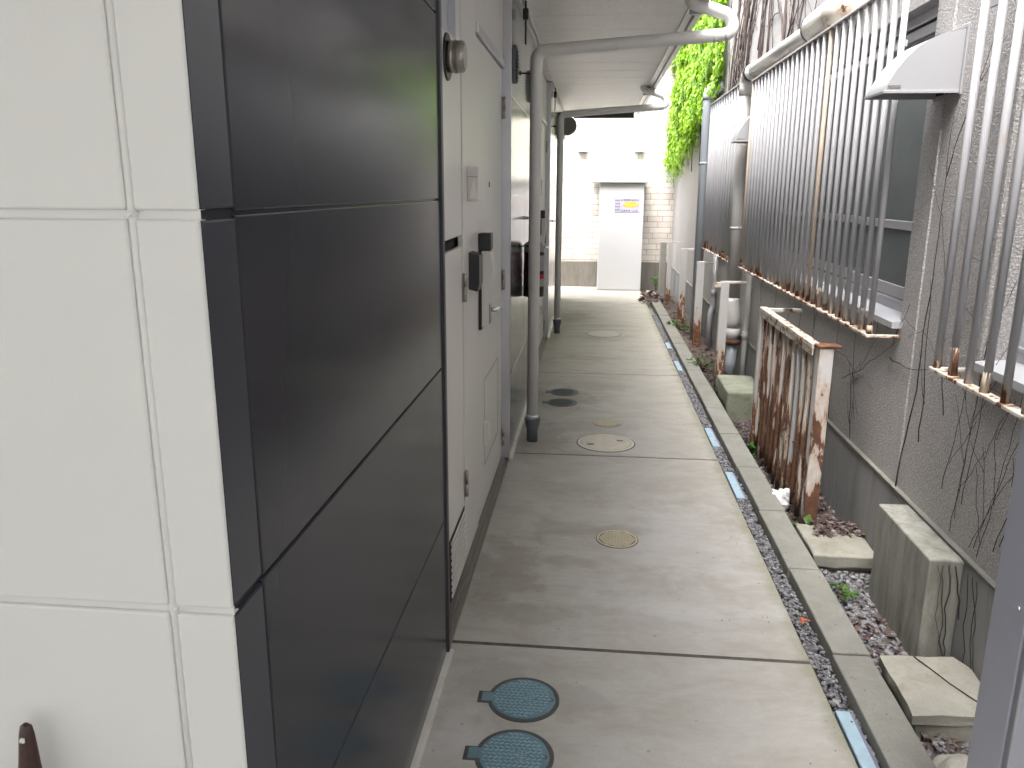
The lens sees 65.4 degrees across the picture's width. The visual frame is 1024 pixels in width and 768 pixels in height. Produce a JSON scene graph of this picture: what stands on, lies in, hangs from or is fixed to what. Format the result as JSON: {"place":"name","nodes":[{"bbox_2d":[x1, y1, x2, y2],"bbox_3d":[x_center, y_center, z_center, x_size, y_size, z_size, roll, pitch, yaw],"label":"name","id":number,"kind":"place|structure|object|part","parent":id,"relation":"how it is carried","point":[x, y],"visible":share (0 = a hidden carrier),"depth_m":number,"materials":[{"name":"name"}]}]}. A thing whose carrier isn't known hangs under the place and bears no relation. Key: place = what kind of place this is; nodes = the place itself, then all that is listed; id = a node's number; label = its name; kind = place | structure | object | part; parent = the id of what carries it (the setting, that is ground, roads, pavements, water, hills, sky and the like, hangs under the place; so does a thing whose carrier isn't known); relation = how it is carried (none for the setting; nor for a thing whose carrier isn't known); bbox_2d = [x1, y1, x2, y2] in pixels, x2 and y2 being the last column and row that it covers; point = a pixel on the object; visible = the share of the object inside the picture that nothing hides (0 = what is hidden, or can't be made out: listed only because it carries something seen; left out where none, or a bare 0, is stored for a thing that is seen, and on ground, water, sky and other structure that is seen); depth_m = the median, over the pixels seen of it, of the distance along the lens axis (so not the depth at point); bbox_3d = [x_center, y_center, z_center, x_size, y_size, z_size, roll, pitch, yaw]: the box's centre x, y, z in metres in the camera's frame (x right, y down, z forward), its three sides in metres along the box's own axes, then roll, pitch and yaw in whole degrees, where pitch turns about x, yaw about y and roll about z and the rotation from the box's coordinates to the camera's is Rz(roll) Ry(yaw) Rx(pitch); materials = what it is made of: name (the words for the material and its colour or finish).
{"place":"outdoors","nodes":[
{"label":"outdoors","id":0,"kind":"place"},
{"bbox_2d":[420,286,857,767],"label":"walkway","id":1,"kind":"structure","parent":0,"point":[545,565],"depth_m":3.01,"materials":[{"name":"concrete"}]},
{"bbox_2d":[18,722,41,767],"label":"tool handle","id":2,"kind":"object","parent":1,"relation":"on","point":[28,754],"visible":1,"depth_m":1.04,"materials":[{"name":"brown wood"}]},
{"bbox_2d":[0,0,709,767],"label":"apartment building","id":3,"kind":"structure","parent":1,"relation":"on","point":[262,356],"depth_m":1.08,"materials":[{"name":"paint"}]},
{"bbox_2d":[442,32,466,80],"bbox_3d":[-0.176,-1.033,2.518,0.060,0.144,0.144,2,14,5],"label":"exhaust flue","id":4,"kind":"object","parent":3,"relation":"attached to","point":[454,52],"visible":1,"depth_m":2.48,"materials":[{"name":"silver metal"}]},
{"bbox_2d":[445,247,468,602],"bbox_3d":[-0.215,0.166,2.814,0.035,1.250,0.601,2,14,5],"label":"cabinet door","id":5,"kind":"structure","parent":3,"relation":"in","point":[455,281],"depth_m":2.89,"materials":[{"name":"paint"}]},
{"bbox_2d":[476,37,504,521],"bbox_3d":[-0.070,-0.477,3.808,0.118,2.050,0.964,2,14,5],"label":"door","id":6,"kind":"structure","parent":3,"relation":"in","point":[490,103],"depth_m":3.69,"materials":[{"name":"paint"}]},
{"bbox_2d":[513,45,519,83],"bbox_3d":[0.024,-1.689,4.220,0.022,0.196,0.196,2,14,5],"label":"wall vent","id":7,"kind":"object","parent":3,"relation":"attached to","point":[515,64],"depth_m":4.17,"materials":[{"name":"black metal"}]},
{"bbox_2d":[527,70,529,102],"bbox_3d":[0.118,-1.910,5.129,0.022,0.196,0.196,2,14,5],"label":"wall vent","id":8,"kind":"object","parent":3,"relation":"attached to","point":[528,86],"depth_m":5.05,"materials":[{"name":"black metal"}]},
{"bbox_2d":[523,216,543,296],"bbox_3d":[0.135,-0.808,5.065,0.140,0.500,0.134,2,14,5],"label":"hanging bag","id":9,"kind":"object","parent":3,"relation":"hanging from","point":[525,287],"visible":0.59,"depth_m":5.05,"materials":[{"name":"black metal"}]},
{"bbox_2d":[539,123,548,345],"bbox_3d":[0.308,-1.372,7.482,0.118,2.050,0.964,2,14,5],"label":"door","id":10,"kind":"structure","parent":3,"relation":"in","point":[544,144],"depth_m":7.47,"materials":[{"name":"paint"}]},
{"bbox_2d":[558,112,576,139],"bbox_3d":[0.656,-3.034,9.382,0.218,0.290,0.340,2,14,5],"label":"exhaust vent","id":11,"kind":"object","parent":3,"relation":"attached to","point":[570,125],"visible":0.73,"depth_m":9.22,"materials":[{"name":"black metal"}]},
{"bbox_2d":[552,86,668,332],"bbox_3d":[0.983,-1.814,8.248,1.159,2.621,0.122,1,14,5],"label":"drainpipe","id":12,"kind":"object","parent":3,"relation":"attached to","point":[645,90],"visible":0.97,"depth_m":8.10,"materials":[{"name":"grey plastic"}]},
{"bbox_2d":[516,0,738,441],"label":"drainpipe","id":13,"kind":"object","parent":3,"relation":"attached to","point":[727,16],"visible":0.98,"depth_m":4.40,"materials":[{"name":"grey plastic"}]},
{"bbox_2d":[462,729,553,767],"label":"valve cover","id":14,"kind":"object","parent":1,"relation":"on","point":[513,748],"visible":0.98,"depth_m":2.19,"materials":[{"name":"blue metal"}]},
{"bbox_2d":[477,677,558,722],"bbox_3d":[0.020,0.961,2.418,0.247,0.026,0.216,2,14,5],"label":"valve cover","id":15,"kind":"object","parent":1,"relation":"on","point":[524,700],"visible":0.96,"depth_m":2.41,"materials":[{"name":"blue metal"}]},
{"bbox_2d":[542,398,576,406],"bbox_3d":[0.346,0.141,5.781,0.253,0.026,0.222,2,14,5],"label":"valve cover","id":16,"kind":"object","parent":1,"relation":"on","point":[561,402],"visible":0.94,"depth_m":5.77,"materials":[{"name":"metal"}]},
{"bbox_2d":[545,388,578,395],"bbox_3d":[0.382,0.070,6.075,0.253,0.026,0.222,2,14,5],"label":"valve cover","id":17,"kind":"object","parent":1,"relation":"on","point":[564,392],"visible":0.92,"depth_m":6.06,"materials":[{"name":"metal"}]},
{"bbox_2d":[586,331,620,336],"bbox_3d":[0.979,-0.526,8.532,0.368,0.024,0.368,2,14,5],"label":"manhole cover","id":18,"kind":"object","parent":1,"relation":"on","point":[603,334],"visible":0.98,"depth_m":8.49,"materials":[{"name":"beige metal"}]},
{"bbox_2d":[576,434,634,451],"bbox_3d":[0.571,0.368,4.863,0.357,0.024,0.357,2,14,5],"label":"manhole cover","id":19,"kind":"object","parent":1,"relation":"on","point":[604,443],"visible":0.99,"depth_m":4.84,"materials":[{"name":"beige metal"}]},
{"bbox_2d":[593,419,620,426],"bbox_3d":[0.630,0.267,5.279,0.185,0.024,0.185,2,14,5],"label":"drain cover","id":20,"kind":"object","parent":1,"relation":"on","point":[607,423],"visible":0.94,"depth_m":5.26,"materials":[{"name":"beige metal"}]},
{"bbox_2d":[596,530,637,548],"bbox_3d":[0.464,0.694,3.526,0.187,0.024,0.187,2,14,5],"label":"drain cover","id":21,"kind":"object","parent":1,"relation":"on","point":[618,539],"visible":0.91,"depth_m":3.52,"materials":[{"name":"beige metal"}]},
{"bbox_2d":[452,329,809,663],"bbox_3d":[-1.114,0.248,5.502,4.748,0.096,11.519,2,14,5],"label":"joint filler","id":22,"kind":"object","parent":1,"relation":"on","point":[635,652],"visible":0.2,"depth_m":2.68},
{"bbox_2d":[447,323,924,763],"bbox_3d":[0.798,0.167,5.555,1.317,0.050,7.163,2,14,5],"label":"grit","id":23,"kind":"object","parent":1,"relation":"on","point":[740,535],"visible":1,"depth_m":3.44,"materials":[{"name":"grey gravel"}]},
{"bbox_2d":[652,314,878,762],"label":"drain gravel","id":24,"kind":"structure","parent":0,"point":[783,586],"depth_m":3.15,"materials":[{"name":"grey gravel"}]},
{"bbox_2d":[800,617,809,623],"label":"fallen leaf","id":25,"kind":"object","parent":24,"relation":"on","point":[802,619],"visible":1,"depth_m":2.83,"materials":[{"name":"orange plant"}]},
{"bbox_2d":[640,290,968,759],"bbox_3d":[1.466,0.411,4.988,0.500,0.095,15.746,2,14,5],"label":"planting strip","id":26,"kind":"object","parent":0,"point":[931,747],"visible":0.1,"depth_m":3.87,"materials":[{"name":"stone"}]},
{"bbox_2d":[645,301,654,314],"bbox_3d":[1.829,-0.961,10.594,0.058,0.080,1.500,2,14,5],"label":"drain channel","id":27,"kind":"object","parent":26,"relation":"on","point":[650,309],"visible":0.16,"depth_m":10.51,"materials":[{"name":"concrete"}]},
{"bbox_2d":[637,290,666,303],"bbox_3d":[1.928,-1.203,10.993,0.421,0.179,0.956,2,14,5],"label":"leaf pile","id":28,"kind":"object","parent":26,"relation":"on","point":[654,296],"visible":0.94,"depth_m":10.91,"materials":[{"name":"brown plant"}]},
{"bbox_2d":[650,276,658,292],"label":"weed","id":29,"kind":"object","parent":26,"relation":"on","point":[655,277],"visible":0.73,"depth_m":11.79,"materials":[{"name":"green plant"}]},
{"bbox_2d":[658,241,666,296],"bbox_3d":[2.200,-1.655,11.695,0.087,0.852,0.132,2,14,5],"label":"concrete post","id":30,"kind":"object","parent":26,"relation":"on","point":[662,266],"visible":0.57,"depth_m":11.62,"materials":[{"name":"grey concrete"}]},
{"bbox_2d":[665,343,671,348],"bbox_3d":[1.551,-0.356,7.905,0.050,0.057,0.280,2,14,5],"label":"edging strip","id":31,"kind":"object","parent":26,"relation":"on","point":[668,345],"visible":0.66,"depth_m":7.89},
{"bbox_2d":[665,241,682,304],"bbox_3d":[2.203,-1.492,10.862,0.201,0.889,0.059,2,14,5],"label":"fence post","id":32,"kind":"object","parent":26,"relation":"on","point":[668,274],"visible":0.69,"depth_m":10.83,"materials":[{"name":"paint"}]},
{"bbox_2d":[666,319,689,330],"bbox_3d":[1.862,-0.648,8.853,0.340,0.120,0.349,2,14,5],"label":"weed","id":33,"kind":"object","parent":26,"relation":"on","point":[676,325],"visible":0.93,"depth_m":8.84,"materials":[{"name":"green plant"}]},
{"bbox_2d":[673,361,682,371],"bbox_3d":[1.458,-0.134,6.996,0.050,0.057,0.380,2,14,5],"label":"edging strip","id":34,"kind":"object","parent":26,"relation":"on","point":[677,365],"visible":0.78,"depth_m":6.99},
{"bbox_2d":[677,248,693,324],"bbox_3d":[2.038,-1.113,9.264,0.204,0.909,0.059,2,14,5],"label":"fence post","id":35,"kind":"object","parent":26,"relation":"on","point":[682,284],"visible":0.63,"depth_m":9.24,"materials":[{"name":"paint"}]},
{"bbox_2d":[686,354,714,370],"bbox_3d":[1.643,-0.175,6.869,0.301,0.139,0.240,2,14,5],"label":"weed","id":36,"kind":"object","parent":26,"relation":"on","point":[702,368],"visible":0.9,"depth_m":6.87,"materials":[{"name":"green plant"}]},
{"bbox_2d":[692,261,712,347],"bbox_3d":[1.909,-0.776,7.942,0.189,0.880,0.059,2,14,5],"label":"fence post","id":37,"kind":"object","parent":26,"relation":"on","point":[698,303],"visible":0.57,"depth_m":7.92,"materials":[{"name":"paint"}]},
{"bbox_2d":[704,428,720,450],"bbox_3d":[1.251,0.355,4.985,0.050,0.057,0.380,2,14,5],"label":"edging strip","id":38,"kind":"object","parent":26,"relation":"on","point":[712,438],"visible":0.79,"depth_m":4.94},
{"bbox_2d":[708,371,726,392],"bbox_3d":[1.643,0.018,6.054,0.232,0.154,0.821,2,14,5],"label":"dry brush","id":39,"kind":"object","parent":26,"relation":"on","point":[713,385],"visible":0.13,"depth_m":6.19,"materials":[{"name":"brown plant"}]},
{"bbox_2d":[714,281,746,382],"bbox_3d":[1.689,-0.360,6.225,0.276,0.885,0.059,2,14,5],"label":"fence post","id":40,"kind":"object","parent":26,"relation":"on","point":[721,326],"visible":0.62,"depth_m":6.18,"materials":[{"name":"paint"}]},
{"bbox_2d":[715,375,753,420],"bbox_3d":[1.625,0.113,5.716,0.266,0.254,0.548,2,14,5],"label":"mossy block","id":41,"kind":"object","parent":26,"relation":"on","point":[734,394],"depth_m":5.48,"materials":[{"name":"concrete"}]},
{"bbox_2d":[725,472,746,502],"bbox_3d":[1.169,0.551,4.183,0.050,0.057,0.380,2,14,5],"label":"edging strip","id":42,"kind":"object","parent":26,"relation":"on","point":[735,487],"visible":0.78,"depth_m":4.15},
{"bbox_2d":[739,273,752,375],"bbox_3d":[1.782,-0.401,6.091,0.049,0.994,0.123,5,15,20],"label":"thin pipe","id":43,"kind":"object","parent":26,"relation":"on","point":[745,335],"visible":0.74,"depth_m":6.09,"materials":[{"name":"grey metal"}]},
{"bbox_2d":[745,441,756,455],"bbox_3d":[1.421,0.380,4.721,0.085,0.077,0.150,10,17,35],"label":"weed","id":44,"kind":"object","parent":26,"relation":"on","point":[752,447],"visible":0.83,"depth_m":4.69,"materials":[{"name":"green plant"}]},
{"bbox_2d":[772,488,789,509],"bbox_3d":[1.329,0.570,3.971,0.111,0.124,0.127,2,14,5],"label":"crumpled paper","id":45,"kind":"object","parent":26,"relation":"on","point":[782,495],"visible":0.62,"depth_m":3.92,"materials":[{"name":"white paper"}]},
{"bbox_2d":[646,290,935,767],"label":"kerb","id":46,"kind":"structure","parent":26,"relation":"on","point":[888,740],"depth_m":2.89,"materials":[{"name":"concrete"}]},
{"bbox_2d":[749,307,841,523],"bbox_3d":[1.496,0.133,4.153,0.235,0.908,1.236,2,14,5],"label":"rusty fence","id":47,"kind":"object","parent":26,"relation":"on","point":[774,363],"visible":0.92,"depth_m":3.93,"materials":[{"name":"peeling paint"},{"name":"rusty metal"}]},
{"bbox_2d":[791,514,818,528],"bbox_3d":[1.325,0.648,3.603,0.156,0.086,0.096,-7,15,-27],"label":"weed","id":48,"kind":"object","parent":26,"relation":"on","point":[807,517],"visible":0.23,"depth_m":3.63,"materials":[{"name":"green plant"}]},
{"bbox_2d":[658,293,968,755],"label":"dead leaves","id":49,"kind":"object","parent":26,"relation":"on","point":[842,531],"visible":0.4,"depth_m":3.56,"materials":[{"name":"brown plant"}]},
{"bbox_2d":[794,524,873,571],"bbox_3d":[1.391,0.738,3.453,0.264,0.150,0.340,2,14,5],"label":"stepping slab","id":50,"kind":"object","parent":26,"relation":"on","point":[844,552],"depth_m":3.34,"materials":[{"name":"concrete"}]},
{"bbox_2d":[733,422,969,756],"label":"bed gravel","id":51,"kind":"structure","parent":26,"relation":"on","point":[855,609],"depth_m":2.97,"materials":[{"name":"grey gravel"}]},
{"bbox_2d":[829,582,858,600],"bbox_3d":[1.259,0.801,3.074,0.115,0.041,0.132,-9,17,-34],"label":"weed","id":52,"kind":"object","parent":51,"relation":"on","point":[843,587],"visible":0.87,"depth_m":3.07,"materials":[{"name":"green plant"}]},
{"bbox_2d":[835,711,879,767],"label":"edging strip","id":53,"kind":"object","parent":26,"relation":"on","point":[860,749],"visible":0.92,"depth_m":2.24,"materials":[{"name":"silver metal"}]},
{"bbox_2d":[868,504,963,656],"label":"concrete pier","id":54,"kind":"structure","parent":26,"relation":"on","point":[912,550],"depth_m":2.70,"materials":[{"name":"grey concrete"}]},
{"bbox_2d":[935,565,976,672],"bbox_3d":[1.442,0.770,2.528,0.110,0.361,0.184,-5,15,-21],"label":"dry vine","id":55,"kind":"object","parent":54,"relation":"attached to","point":[958,613],"visible":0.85,"depth_m":2.55,"materials":[{"name":"brown plant"}]},
{"bbox_2d":[879,655,979,741],"bbox_3d":[1.288,0.983,2.427,0.269,0.160,0.320,2,14,5],"label":"stepping slab","id":56,"kind":"object","parent":26,"relation":"on","point":[930,702],"depth_m":2.38,"materials":[{"name":"concrete"}]},
{"bbox_2d":[913,656,976,701],"bbox_3d":[1.330,0.906,2.409,0.017,0.006,0.309,-4,15,-19],"label":"twig","id":57,"kind":"object","parent":56,"relation":"on","point":[944,679],"visible":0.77,"depth_m":2.43,"materials":[{"name":"brown wood"}]},
{"bbox_2d":[932,753,967,767],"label":"boulder","id":58,"kind":"object","parent":26,"relation":"on","point":[956,760],"visible":0.56,"depth_m":2.15,"materials":[{"name":"beige stone"}]},
{"bbox_2d":[966,417,1023,767],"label":"gate post","id":59,"kind":"object","parent":26,"relation":"on","point":[997,738],"visible":1,"depth_m":1.49,"materials":[{"name":"silver metal"}]},
{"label":"ground","id":60,"kind":"structure","parent":0,"visible":0},
{"bbox_2d":[561,65,676,289],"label":"stone wall","id":61,"kind":"structure","parent":60,"relation":"on","point":[610,143],"depth_m":12.26,"materials":[{"name":"paint"}]},
{"bbox_2d":[578,144,586,152],"bbox_3d":[1.075,-3.581,12.148,0.140,0.135,0.109,2,14,5],"label":"wall vent","id":62,"kind":"object","parent":61,"relation":"attached to","point":[582,148],"depth_m":12.11,"materials":[{"name":"metal"}]},
{"bbox_2d":[592,177,647,290],"bbox_3d":[1.615,-2.290,12.185,0.820,1.685,0.480,2,14,5],"label":"door frame","id":63,"kind":"object","parent":61,"relation":"in","point":[620,236],"visible":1,"depth_m":12.01,"materials":[{"name":"grey metal"}]},
{"bbox_3d":[1.631,-2.207,12.014,0.654,1.565,0.005,2,14,5],"label":"door","id":64,"kind":"part","parent":63,"relation":"part of","materials":[{"name":"white metal"}]},
{"bbox_2d":[614,198,639,211],"bbox_3d":[1.715,-2.662,11.888,0.375,0.200,0.006,2,14,5],"label":"notice sign","id":65,"kind":"object","parent":63,"relation":"attached to","point":[626,204],"visible":1,"depth_m":11.89,"materials":[{"name":"paper"}]},
{"bbox_2d":[634,144,643,153],"bbox_3d":[1.921,-3.557,12.067,0.140,0.135,0.109,2,14,5],"label":"wall vent","id":66,"kind":"object","parent":61,"relation":"attached to","point":[639,148],"depth_m":12.03,"materials":[{"name":"metal"}]},
{"bbox_2d":[670,0,1023,680],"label":"stucco building","id":67,"kind":"structure","parent":60,"relation":"on","point":[859,473],"depth_m":3.02,"materials":[{"name":"concrete"}]},
{"bbox_2d":[663,0,726,186],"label":"ivy","id":68,"kind":"object","parent":67,"relation":"attached to","point":[699,68],"visible":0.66,"depth_m":9.22,"materials":[{"name":"green plant"}]},
{"bbox_2d":[689,80,723,339],"bbox_3d":[1.962,-1.696,8.056,0.225,2.592,0.116,12,18,39],"label":"downpipe","id":69,"kind":"object","parent":67,"relation":"attached to","point":[703,162],"visible":0.55,"depth_m":7.99,"materials":[{"name":"grey plastic"}]},
{"bbox_2d":[705,255,718,350],"bbox_3d":[1.947,-0.791,7.770,0.087,0.970,0.060,-8,16,-31],"label":"thin pipe","id":70,"kind":"object","parent":67,"relation":"attached to","point":[713,294],"visible":0.95,"depth_m":7.76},
{"bbox_2d":[702,83,739,262],"bbox_3d":[1.895,-1.834,7.059,0.137,1.378,1.651,2,14,5],"label":"window grille","id":71,"kind":"object","parent":67,"relation":"attached to","point":[720,168],"depth_m":7.02,"materials":[{"name":"grey metal"}]},
{"bbox_2d":[730,116,749,142],"bbox_3d":[1.749,-1.910,5.913,0.207,0.244,0.232,2,14,5],"label":"vent hood","id":72,"kind":"object","parent":67,"relation":"attached to","point":[741,134],"visible":0.4,"depth_m":5.84,"materials":[{"name":"metal"}]},
{"bbox_2d":[719,0,816,97],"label":"dry vine","id":73,"kind":"object","parent":67,"relation":"attached to","point":[743,41],"visible":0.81,"depth_m":6.40,"materials":[{"name":"brown plant"}]},
{"bbox_2d":[724,0,866,374],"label":"old drainpipe","id":74,"kind":"object","parent":67,"relation":"attached to","point":[822,17],"visible":0.69,"depth_m":6.08,"materials":[{"name":"grey plastic"}]},
{"bbox_2d":[738,0,909,337],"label":"window grille","id":75,"kind":"object","parent":67,"relation":"attached to","point":[773,96],"depth_m":3.93,"materials":[{"name":"grey metal"}]},
{"bbox_2d":[774,5,938,328],"bbox_3d":[1.723,-1.141,4.368,0.158,1.218,2.815,2,14,5],"label":"window","id":76,"kind":"structure","parent":67,"relation":"in","point":[910,120],"depth_m":3.50,"materials":[{"name":"metal"}]},
{"bbox_2d":[774,37,1006,485],"bbox_3d":[1.613,-0.615,3.898,0.011,1.623,2.756,2,14,5],"label":"dry vine","id":77,"kind":"object","parent":67,"relation":"attached to","point":[924,369],"visible":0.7,"depth_m":2.94,"materials":[{"name":"brown plant"}]},
{"bbox_2d":[863,22,970,101],"bbox_3d":[1.405,-1.118,2.790,0.252,0.226,0.232,2,14,5],"label":"vent hood","id":78,"kind":"object","parent":67,"relation":"attached to","point":[932,69],"visible":1,"depth_m":2.70,"materials":[{"name":"metal"}]},
{"bbox_2d":[929,0,1023,419],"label":"window grille","id":79,"kind":"object","parent":67,"relation":"attached to","point":[952,370],"depth_m":2.25,"materials":[{"name":"grey metal"}]},
{"bbox_2d":[941,281,1023,557],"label":"dry vine","id":80,"kind":"object","parent":67,"relation":"attached to","point":[964,460],"visible":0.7,"depth_m":2.48,"materials":[{"name":"brown plant"}]},
{"bbox_2d":[974,315,1023,393],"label":"window","id":81,"kind":"structure","parent":67,"relation":"in","point":[998,372],"depth_m":2.37,"materials":[{"name":"metal"}]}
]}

